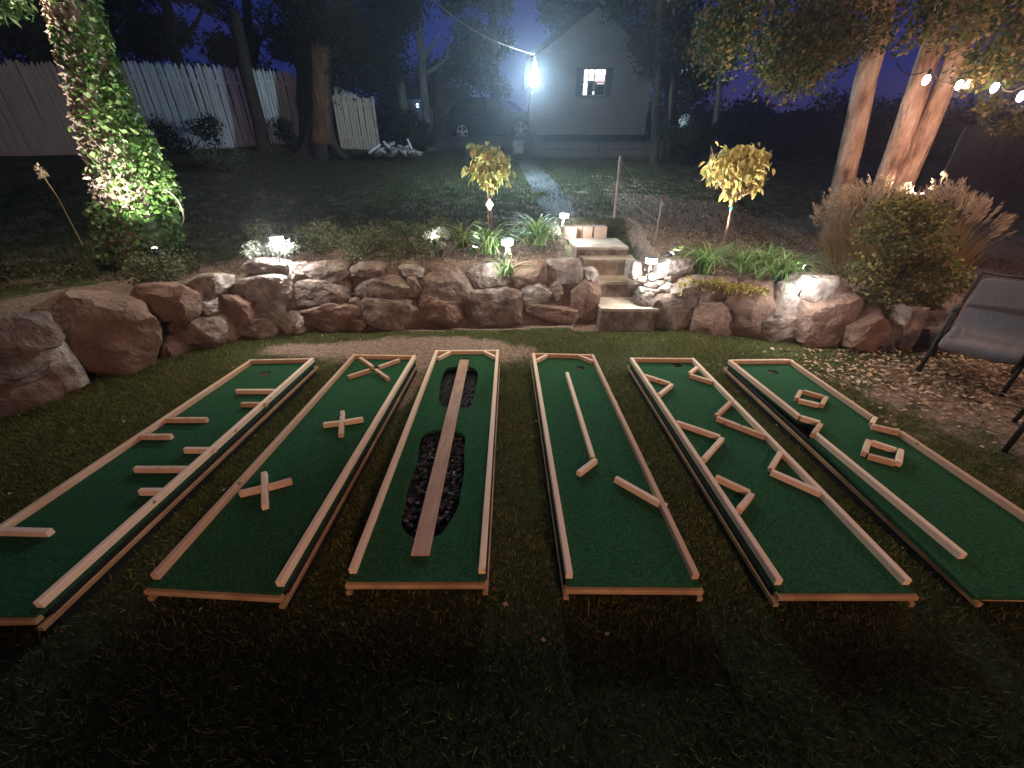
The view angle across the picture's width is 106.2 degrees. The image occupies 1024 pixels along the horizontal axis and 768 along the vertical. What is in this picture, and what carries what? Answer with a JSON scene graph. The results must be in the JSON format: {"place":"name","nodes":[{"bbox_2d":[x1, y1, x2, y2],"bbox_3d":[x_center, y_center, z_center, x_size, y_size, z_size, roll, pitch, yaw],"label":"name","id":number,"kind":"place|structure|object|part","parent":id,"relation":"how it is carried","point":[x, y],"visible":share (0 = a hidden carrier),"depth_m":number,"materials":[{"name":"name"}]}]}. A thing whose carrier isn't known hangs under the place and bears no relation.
{"place":"outdoors","nodes":[
{"label":"outdoors","id":0,"kind":"place"},
{"bbox_2d":[0,0,37,26],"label":"hanging branch","id":1,"kind":"object","parent":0,"point":[6,11],"visible":1,"depth_m":3.32,"materials":[{"name":"green plant"}]},
{"bbox_2d":[1,101,395,139],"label":"hill","id":2,"kind":"structure","parent":0,"point":[377,106],"depth_m":30.76,"materials":[{"name":"green plant"}]},
{"bbox_2d":[415,135,543,148],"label":"driveway","id":3,"kind":"structure","parent":0,"point":[502,141],"depth_m":13.57,"materials":[{"name":"grey asphalt"}]},
{"bbox_2d":[429,46,470,136],"bbox_3d":[-2.237,-10.222,13.987,1.644,3.079,1.195,0,29,0],"label":"dark tree","id":4,"kind":"object","parent":3,"relation":"on","point":[447,68],"visible":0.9,"depth_m":13.51,"materials":[{"name":"green plant"}]},
{"bbox_2d":[446,97,528,136],"bbox_3d":[-0.573,-10.979,16.073,4.557,1.520,2.002,15,32,24],"label":"parked car","id":5,"kind":"object","parent":3,"relation":"on","point":[481,117],"visible":0.65,"depth_m":15.52,"materials":[{"name":"paint"}]},
{"bbox_3d":[-2.207,-11.425,15.857,0.750,0.390,0.010,15,32,24],"label":"window","id":6,"kind":"part","parent":5,"relation":"part of","materials":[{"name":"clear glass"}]},
{"bbox_3d":[-1.448,-11.224,15.505,0.830,0.400,0.010,15,32,24],"label":"window","id":7,"kind":"part","parent":5,"relation":"part of","materials":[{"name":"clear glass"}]},
{"bbox_3d":[-0.616,-11.005,15.118,0.917,0.410,0.010,15,32,24],"label":"window","id":8,"kind":"part","parent":5,"relation":"part of","materials":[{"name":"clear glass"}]},
{"bbox_2d":[0,131,1023,767],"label":"ground","id":9,"kind":"structure","parent":0,"point":[812,177],"depth_m":1.73,"materials":[{"name":"green plant"}]},
{"bbox_2d":[0,262,86,290],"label":"shrub","id":10,"kind":"object","parent":9,"relation":"on","point":[70,266],"visible":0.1,"depth_m":4.42,"materials":[{"name":"green plant"}]},
{"bbox_2d":[33,163,82,244],"bbox_3d":[-4.938,-1.942,4.187,0.116,0.815,0.102,14,32,24],"label":"dry stalk","id":11,"kind":"object","parent":9,"relation":"on","point":[41,174],"visible":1,"depth_m":4.05,"materials":[{"name":"beige plant"}]},
{"bbox_2d":[0,59,146,155],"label":"picket fence","id":12,"kind":"object","parent":9,"relation":"on","point":[42,140],"visible":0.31,"depth_m":9.84,"materials":[{"name":"wood"}]},
{"bbox_2d":[0,0,150,130],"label":"dark tree","id":13,"kind":"object","parent":9,"relation":"on","point":[30,40],"visible":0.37,"depth_m":9.96,"materials":[{"name":"green plant"}]},
{"bbox_2d":[39,0,187,267],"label":"ivy tree","id":14,"kind":"object","parent":9,"relation":"on","point":[105,116],"visible":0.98,"depth_m":4.35,"materials":[{"name":"green plant"}]},
{"bbox_2d":[152,247,162,266],"bbox_3d":[-3.986,-1.429,4.332,0.058,0.213,0.078,-16,33,-26],"label":"garden spotlight","id":15,"kind":"object","parent":9,"relation":"on","point":[155,250],"visible":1,"depth_m":4.29,"materials":[{"name":"black metal"}]},
{"bbox_2d":[0,358,317,630],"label":"mini golf lane","id":16,"kind":"structure","parent":9,"relation":"on","point":[68,546],"depth_m":2.22,"materials":[{"name":"green carpet"}]},
{"bbox_2d":[115,246,206,285],"bbox_3d":[-4.210,-1.327,4.587,0.939,0.627,0.955,-11,31,-19],"label":"shrub","id":17,"kind":"object","parent":9,"relation":"on","point":[151,270],"visible":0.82,"depth_m":4.41,"materials":[{"name":"green plant"}]},
{"bbox_2d":[114,0,209,133],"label":"dark tree","id":18,"kind":"object","parent":9,"relation":"on","point":[163,40],"visible":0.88,"depth_m":12.86,"materials":[{"name":"green plant"}]},
{"bbox_2d":[145,112,225,155],"bbox_3d":[-8.510,-6.501,10.100,2.103,1.071,1.066,0,29,0],"label":"shrub","id":19,"kind":"object","parent":9,"relation":"on","point":[164,132],"visible":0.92,"depth_m":9.96,"materials":[{"name":"green plant"}]},
{"bbox_2d":[122,60,255,150],"bbox_3d":[-8.687,-7.427,10.659,2.600,2.374,0.082,-9,30,-16],"label":"picket fence","id":20,"kind":"object","parent":9,"relation":"on","point":[151,78],"visible":0.69,"depth_m":10.45,"materials":[{"name":"white wood"}]},
{"bbox_2d":[187,143,250,173],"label":"shrub","id":21,"kind":"object","parent":9,"relation":"on","point":[208,159],"visible":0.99,"depth_m":8.55,"materials":[{"name":"green plant"}]},
{"bbox_2d":[178,0,295,118],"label":"dark tree","id":22,"kind":"object","parent":9,"relation":"on","point":[218,44],"visible":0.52,"depth_m":13.12,"materials":[{"name":"green plant"}]},
{"bbox_2d":[0,50,477,140],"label":"tree line","id":23,"kind":"object","parent":9,"relation":"on","point":[413,88],"visible":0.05,"depth_m":23.73,"materials":[{"name":"green plant"}]},
{"bbox_2d":[226,6,272,153],"bbox_3d":[-7.101,-7.963,10.401,0.456,3.327,0.567,0,29,0],"label":"leaning trunk","id":24,"kind":"object","parent":9,"relation":"on","point":[262,142],"visible":0.93,"depth_m":10.27,"materials":[{"name":"brown plant"}]},
{"bbox_2d":[239,239,300,258],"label":"shrub","id":25,"kind":"object","parent":9,"relation":"on","point":[253,251],"visible":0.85,"depth_m":4.61,"materials":[{"name":"white plant"}]},
{"bbox_2d":[252,67,298,145],"bbox_3d":[-6.947,-8.368,11.847,1.348,2.109,0.078,-20,34,-31],"label":"picket fence","id":26,"kind":"object","parent":9,"relation":"on","point":[272,82],"visible":0.48,"depth_m":11.61,"materials":[{"name":"white wood"}]},
{"bbox_2d":[241,219,314,255],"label":"shrub","id":27,"kind":"object","parent":9,"relation":"on","point":[255,232],"visible":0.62,"depth_m":5.07,"materials":[{"name":"green plant"}]},
{"bbox_2d":[144,354,417,608],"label":"mini golf lane","id":28,"kind":"structure","parent":9,"relation":"on","point":[261,530],"depth_m":2.19,"materials":[{"name":"green carpet"}]},
{"bbox_2d":[268,115,298,149],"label":"shrub","id":29,"kind":"object","parent":9,"relation":"on","point":[281,124],"visible":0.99,"depth_m":11.35,"materials":[{"name":"green plant"}]},
{"bbox_2d":[0,257,601,417],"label":"boulder wall","id":30,"kind":"structure","parent":9,"relation":"on","point":[56,346],"depth_m":4.49,"materials":[{"name":"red stone"}]},
{"bbox_2d":[269,235,283,262],"bbox_3d":[-2.660,-1.532,4.409,0.140,0.328,0.140,0,29,0],"label":"path light","id":31,"kind":"object","parent":30,"relation":"on","point":[277,239],"visible":0.98,"depth_m":4.32,"materials":[{"name":"metal"}]},
{"bbox_2d":[292,36,349,160],"bbox_3d":[-5.627,-8.007,11.196,2.320,3.459,1.412,8,30,14],"label":"trunk","id":32,"kind":"object","parent":9,"relation":"on","point":[319,142],"visible":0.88,"depth_m":11.02,"materials":[{"name":"brown plant"}]},
{"bbox_2d":[240,0,434,145],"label":"dark tree","id":33,"kind":"object","parent":9,"relation":"on","point":[313,19],"visible":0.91,"depth_m":10.94,"materials":[{"name":"green plant"}]},
{"bbox_2d":[334,85,358,101],"bbox_3d":[-5.444,-9.575,12.703,0.714,0.388,0.500,0,29,0],"label":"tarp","id":34,"kind":"object","parent":9,"relation":"on","point":[336,91],"visible":0.5,"depth_m":12.51,"materials":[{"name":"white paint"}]},
{"bbox_2d":[303,216,405,262],"bbox_3d":[-2.101,-1.872,5.162,1.519,0.716,1.236,0,29,0],"label":"shrub","id":35,"kind":"object","parent":9,"relation":"on","point":[373,243],"visible":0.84,"depth_m":4.87,"materials":[{"name":"green plant"}]},
{"bbox_2d":[332,94,379,149],"bbox_3d":[-5.083,-8.535,12.615,1.273,1.598,0.081,-7,30,-12],"label":"picket fence","id":36,"kind":"object","parent":9,"relation":"on","point":[353,136],"visible":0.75,"depth_m":12.58,"materials":[{"name":"white wood"}]},
{"bbox_2d":[353,0,432,149],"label":"pale trunk tree","id":37,"kind":"object","parent":9,"relation":"on","point":[402,100],"visible":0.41,"depth_m":11.46,"materials":[{"name":"grey plant"}]},
{"bbox_2d":[368,139,422,156],"bbox_3d":[-3.503,-6.985,11.402,1.674,0.457,0.925,0,29,0],"label":"rock pile","id":38,"kind":"object","parent":9,"relation":"on","point":[394,151],"visible":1,"depth_m":11.16,"materials":[{"name":"stone"}]},
{"bbox_2d":[382,108,425,149],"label":"shrub","id":39,"kind":"object","parent":9,"relation":"on","point":[410,132],"visible":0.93,"depth_m":12.33,"materials":[{"name":"green plant"}]},
{"bbox_2d":[385,214,447,263],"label":"shrub","id":40,"kind":"object","parent":9,"relation":"on","point":[422,249],"visible":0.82,"depth_m":4.97,"materials":[{"name":"green plant"}]},
{"bbox_2d":[345,350,499,594],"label":"mini golf lane","id":41,"kind":"structure","parent":9,"relation":"on","point":[428,525],"depth_m":2.25,"materials":[{"name":"green carpet"}]},
{"bbox_2d":[415,121,436,151],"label":"shrub","id":42,"kind":"object","parent":9,"relation":"on","point":[425,133],"visible":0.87,"depth_m":12.81,"materials":[{"name":"green plant"}]},
{"bbox_2d":[388,86,466,142],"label":"neighbour house","id":43,"kind":"structure","parent":9,"relation":"on","point":[454,95],"depth_m":22.27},
{"bbox_2d":[431,107,454,136],"bbox_3d":[-4.012,-15.262,22.357,1.300,1.500,0.050,0,29,0],"label":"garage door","id":44,"kind":"structure","parent":43,"relation":"in","point":[447,108],"depth_m":22.18,"materials":[{"name":"grey"}]},
{"bbox_2d":[432,239,436,255],"bbox_3d":[-0.954,-1.682,4.745,0.058,0.200,0.079,-2,29,-4],"label":"garden spotlight","id":45,"kind":"object","parent":9,"relation":"on","point":[434,242],"visible":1,"depth_m":4.70,"materials":[{"name":"black metal"}]},
{"bbox_2d":[422,226,449,256],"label":"shrub","id":46,"kind":"object","parent":9,"relation":"on","point":[441,232],"visible":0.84,"depth_m":4.84,"materials":[{"name":"white plant"}]},
{"bbox_2d":[415,0,473,150],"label":"pale trunk tree","id":47,"kind":"object","parent":9,"relation":"on","point":[424,73],"visible":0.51,"depth_m":12.22,"materials":[{"name":"grey plant"}]},
{"bbox_2d":[433,219,490,248],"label":"daylily","id":48,"kind":"object","parent":9,"relation":"on","point":[463,243],"visible":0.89,"depth_m":5.09,"materials":[{"name":"green plant"}]},
{"bbox_2d":[443,0,519,99],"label":"lamp lit tree","id":49,"kind":"object","parent":9,"relation":"on","point":[484,64],"visible":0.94,"depth_m":16.43,"materials":[{"name":"green plant"}]},
{"bbox_2d":[461,141,515,233],"bbox_3d":[-0.278,-2.429,4.946,0.653,1.170,0.649,-22,36,-34],"label":"sapling","id":50,"kind":"object","parent":9,"relation":"on","point":[488,170],"visible":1,"depth_m":4.73,"materials":[{"name":"yellow leaf"},{"name":"brown bark"}]},
{"bbox_2d":[448,222,530,256],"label":"daylily","id":51,"kind":"object","parent":9,"relation":"on","point":[489,241],"visible":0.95,"depth_m":4.79,"materials":[{"name":"green plant"}]},
{"bbox_2d":[210,231,770,278],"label":"mulch leaves","id":52,"kind":"object","parent":9,"relation":"on","point":[548,251],"visible":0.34,"depth_m":5.17,"materials":[{"name":"brown plant"}]},
{"bbox_2d":[501,238,512,272],"bbox_3d":[-0.054,-1.516,4.555,0.140,0.400,0.140,0,29,0],"label":"path light","id":53,"kind":"object","parent":52,"relation":"on","point":[506,242],"visible":1,"depth_m":4.44,"materials":[{"name":"metal"}]},
{"bbox_2d":[480,252,535,280],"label":"daylily","id":54,"kind":"object","parent":9,"relation":"on","point":[510,268],"visible":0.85,"depth_m":4.80,"materials":[{"name":"green plant"}]},
{"bbox_2d":[8,331,1019,640],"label":"fallen leaves","id":55,"kind":"object","parent":9,"relation":"on","point":[544,523],"visible":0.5,"depth_m":2.25,"materials":[{"name":"brown plant"}]},
{"bbox_2d":[512,140,523,153],"bbox_3d":[0.193,-7.545,12.511,0.366,0.626,0.320,0,29,0],"label":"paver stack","id":56,"kind":"object","parent":9,"relation":"on","point":[518,146],"visible":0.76,"depth_m":12.31,"materials":[{"name":"concrete"}]},
{"bbox_2d":[497,212,576,248],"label":"daylily","id":57,"kind":"object","parent":9,"relation":"on","point":[537,233],"visible":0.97,"depth_m":5.09,"materials":[{"name":"green plant"}]},
{"bbox_2d":[532,0,594,34],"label":"dark tree","id":58,"kind":"object","parent":9,"relation":"on","point":[559,14],"visible":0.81,"depth_m":16.41,"materials":[{"name":"green plant"}]},
{"bbox_2d":[560,212,568,228],"bbox_3d":[0.788,-2.413,5.865,0.140,0.371,0.140,0,29,0],"label":"path light","id":59,"kind":"object","parent":9,"relation":"on","point":[566,215],"visible":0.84,"depth_m":5.75,"materials":[{"name":"metal"}]},
{"bbox_2d":[563,225,606,239],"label":"edging blocks","id":60,"kind":"structure","parent":9,"relation":"on","point":[590,231],"depth_m":6.21,"materials":[{"name":"beige stone"}]},
{"bbox_2d":[522,0,651,141],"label":"cottage","id":61,"kind":"structure","parent":9,"relation":"on","point":[587,89],"depth_m":12.81,"materials":[{"name":"grey paint"}]},
{"bbox_2d":[434,0,537,62],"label":"overhead wire","id":62,"kind":"object","parent":61,"relation":"attached to","point":[483,35],"visible":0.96,"depth_m":7.63,"materials":[{"name":"metal"}]},
{"bbox_2d":[528,53,539,86],"bbox_3d":[0.445,-6.296,7.717,0.240,0.530,0.240,0,29,0],"label":"yard lamp","id":63,"kind":"object","parent":62,"relation":"hanging from","point":[533,79],"visible":1,"depth_m":7.71,"materials":[{"name":"metal"}]},
{"bbox_2d":[580,68,606,98],"bbox_3d":[2.719,-9.951,12.723,0.867,0.810,0.120,0,29,0],"label":"window","id":64,"kind":"structure","parent":61,"relation":"in","point":[594,79],"depth_m":12.75,"materials":[{"name":"white glass"}]},
{"bbox_2d":[533,131,662,158],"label":"timber wall","id":65,"kind":"structure","parent":9,"relation":"on","point":[576,150],"depth_m":11.99,"materials":[{"name":"grey wood"}]},
{"bbox_2d":[568,238,658,330],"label":"stone steps","id":66,"kind":"structure","parent":9,"relation":"on","point":[619,309],"depth_m":5.24,"materials":[{"name":"beige stone"}]},
{"bbox_2d":[646,256,657,283],"bbox_3d":[1.659,-1.367,4.638,0.140,0.324,0.140,0,29,0],"label":"path light","id":67,"kind":"object","parent":66,"relation":"on","point":[650,260],"visible":1,"depth_m":4.54,"materials":[{"name":"metal"}]},
{"bbox_2d":[530,353,703,600],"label":"mini golf lane","id":68,"kind":"structure","parent":9,"relation":"on","point":[616,531],"depth_m":2.20,"materials":[{"name":"green carpet"}]},
{"bbox_2d":[613,155,662,242],"bbox_3d":[1.898,-2.779,5.841,0.050,1.220,1.197,-10,30,-17],"label":"wire fence","id":69,"kind":"object","parent":9,"relation":"on","point":[618,186],"visible":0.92,"depth_m":6.06,"materials":[{"name":"metal"}]},
{"bbox_2d":[599,0,689,165],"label":"dark tree","id":70,"kind":"object","parent":9,"relation":"on","point":[651,41],"visible":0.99,"depth_m":10.28,"materials":[{"name":"green plant"}]},
{"bbox_2d":[587,0,738,148],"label":"dark tree","id":71,"kind":"object","parent":9,"relation":"on","point":[687,89],"visible":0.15,"depth_m":14.11,"materials":[{"name":"green plant"}]},
{"bbox_2d":[633,0,707,158],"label":"young tree","id":72,"kind":"object","parent":9,"relation":"on","point":[653,3],"visible":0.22,"depth_m":11.47,"materials":[{"name":"grey plant"}]},
{"bbox_2d":[678,114,689,165],"bbox_3d":[4.915,-7.027,11.198,0.360,1.369,0.360,0,29,0],"label":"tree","id":73,"kind":"object","parent":9,"relation":"on","point":[682,124],"visible":0.65,"depth_m":10.88,"materials":[{"name":"grey"}]},
{"bbox_2d":[647,111,728,164],"bbox_3d":[5.083,-7.108,11.232,2.563,1.377,1.964,0,29,0],"label":"shrub","id":74,"kind":"object","parent":9,"relation":"on","point":[690,132],"visible":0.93,"depth_m":10.95,"materials":[{"name":"green plant"}]},
{"bbox_2d":[662,238,760,273],"bbox_3d":[2.425,-1.569,4.742,1.116,0.448,1.283,0,29,0],"label":"daylily","id":75,"kind":"object","parent":9,"relation":"on","point":[706,263],"visible":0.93,"depth_m":4.75,"materials":[{"name":"green plant"}]},
{"bbox_2d":[680,6,746,168],"bbox_3d":[5.992,-8.877,12.029,2.293,4.361,1.622,-13,31,-22],"label":"young tree","id":76,"kind":"object","parent":9,"relation":"on","point":[715,118],"visible":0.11,"depth_m":11.57,"materials":[{"name":"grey plant"}]},
{"bbox_2d":[590,174,852,269],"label":"slope leaves","id":77,"kind":"object","parent":9,"relation":"on","point":[654,213],"visible":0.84,"depth_m":7.35,"materials":[{"name":"green plant"}]},
{"bbox_2d":[698,142,775,251],"bbox_3d":[2.666,-2.236,4.708,0.788,1.243,0.830,16,33,26],"label":"sapling","id":78,"kind":"object","parent":9,"relation":"on","point":[736,172],"visible":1,"depth_m":4.44,"materials":[{"name":"yellow plant"}]},
{"bbox_2d":[708,239,798,277],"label":"daylily","id":79,"kind":"object","parent":9,"relation":"on","point":[738,261],"visible":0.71,"depth_m":4.90,"materials":[{"name":"green plant"}]},
{"bbox_2d":[723,235,812,273],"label":"daylily","id":80,"kind":"object","parent":9,"relation":"on","point":[758,261],"visible":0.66,"depth_m":4.84,"materials":[{"name":"green plant"}]},
{"bbox_2d":[627,357,918,606],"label":"mini golf lane","id":81,"kind":"structure","parent":9,"relation":"on","point":[792,530],"depth_m":2.17,"materials":[{"name":"green carpet"}]},
{"bbox_2d":[738,246,844,292],"bbox_3d":[3.276,-1.419,4.651,1.120,0.445,1.154,0,29,0],"label":"daylily","id":82,"kind":"object","parent":9,"relation":"on","point":[783,267],"visible":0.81,"depth_m":4.59,"materials":[{"name":"green plant"}]},
{"bbox_2d":[624,257,963,352],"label":"boulder wall","id":83,"kind":"structure","parent":9,"relation":"on","point":[827,310],"depth_m":4.39,"materials":[{"name":"stone"}]},
{"bbox_2d":[637,272,674,294],"bbox_3d":[1.805,-1.270,4.848,0.441,0.278,0.185,0,29,0],"label":"rubble pile","id":84,"kind":"object","parent":83,"relation":"on","point":[654,281],"visible":0.94,"depth_m":4.80,"materials":[{"name":"stone"}]},
{"bbox_2d":[676,275,769,302],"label":"creeper","id":85,"kind":"object","parent":83,"relation":"on","point":[736,286],"visible":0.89,"depth_m":4.53,"materials":[{"name":"plant"}]},
{"bbox_2d":[797,275,817,296],"bbox_3d":[3.092,-1.024,4.027,0.143,0.230,0.140,0,29,0],"label":"path light","id":86,"kind":"object","parent":83,"relation":"on","point":[808,279],"visible":1,"depth_m":3.96,"materials":[{"name":"metal"}]},
{"bbox_2d":[642,85,1023,156],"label":"tree line","id":87,"kind":"object","parent":9,"relation":"on","point":[747,116],"visible":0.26,"depth_m":27.87,"materials":[{"name":"green plant"}]},
{"bbox_2d":[666,0,1023,243],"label":"lit canopy tree","id":88,"kind":"object","parent":9,"relation":"on","point":[809,43],"visible":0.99,"depth_m":4.51,"materials":[{"name":"green plant"}]},
{"bbox_2d":[896,61,1023,101],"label":"string lights","id":89,"kind":"object","parent":88,"relation":"hanging from","point":[960,83],"visible":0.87,"depth_m":4.47,"materials":[{"name":"glowing glass"},{"name":"black plastic"}]},
{"bbox_2d":[972,90,1023,140],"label":"hanging branch","id":90,"kind":"object","parent":88,"relation":"hanging from","point":[1014,120],"visible":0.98,"depth_m":5.54,"materials":[{"name":"green plant"}]},
{"bbox_2d":[705,347,1023,464],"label":"leaf litter","id":91,"kind":"object","parent":9,"relation":"on","point":[998,384],"visible":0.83,"depth_m":3.69,"materials":[{"name":"brown plant"}]},
{"bbox_2d":[916,271,1023,396],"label":"patio chair","id":92,"kind":"object","parent":91,"relation":"on","point":[988,325],"visible":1,"depth_m":3.64,"materials":[{"name":"grey fabric"}]},
{"bbox_2d":[723,359,1023,606],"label":"mini golf lane","id":93,"kind":"structure","parent":9,"relation":"on","point":[957,531],"depth_m":2.29,"materials":[{"name":"green carpet"}]},
{"bbox_2d":[837,189,980,318],"bbox_3d":[4.566,-1.325,4.374,1.929,1.612,0.973,0,29,0],"label":"bush","id":94,"kind":"object","parent":9,"relation":"on","point":[898,217],"visible":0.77,"depth_m":4.19,"materials":[{"name":"green plant"}]},
{"bbox_2d":[849,0,1023,249],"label":"pale tree","id":95,"kind":"object","parent":9,"relation":"on","point":[918,121],"visible":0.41,"depth_m":5.52,"materials":[{"name":"brown plant"}]},
{"bbox_2d":[934,121,1023,212],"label":"dark shed","id":96,"kind":"structure","parent":9,"relation":"on","point":[982,163],"depth_m":8.29,"materials":[{"name":"wood"}]},
{"bbox_2d":[1001,407,1023,452],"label":"patio chair","id":97,"kind":"object","parent":9,"relation":"on","point":[1013,439],"visible":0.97,"depth_m":2.73,"materials":[{"name":"black metal"}]},
{"bbox_2d":[0,132,1023,307],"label":"slope grass","id":98,"kind":"structure","parent":0,"point":[187,158],"depth_m":7.53,"materials":[{"name":"green plant"}]},
{"bbox_2d":[0,0,1023,113],"label":"sky","id":99,"kind":"structure","parent":0,"point":[891,80],"materials":[{"name":"blue"}]},
{"bbox_2d":[517,160,574,215],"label":"gravel path","id":100,"kind":"structure","parent":0,"point":[536,178],"depth_m":8.09,"materials":[{"name":"grey gravel"}]},
{"bbox_2d":[641,104,1022,156],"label":"hill","id":101,"kind":"structure","parent":0,"point":[825,145],"depth_m":31.33,"materials":[{"name":"green plant"}]},
{"bbox_2d":[809,189,858,273],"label":"plume grass","id":102,"kind":"object","parent":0,"point":[833,254],"depth_m":5.56,"materials":[{"name":"beige plant"}]},
{"bbox_2d":[821,171,917,272],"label":"plume grass","id":103,"kind":"object","parent":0,"point":[856,200],"depth_m":5.34,"materials":[{"name":"beige plant"}]},
{"bbox_2d":[907,171,1020,276],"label":"plume grass","id":104,"kind":"object","parent":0,"point":[983,206],"depth_m":5.10,"materials":[{"name":"beige plant"}]}
]}

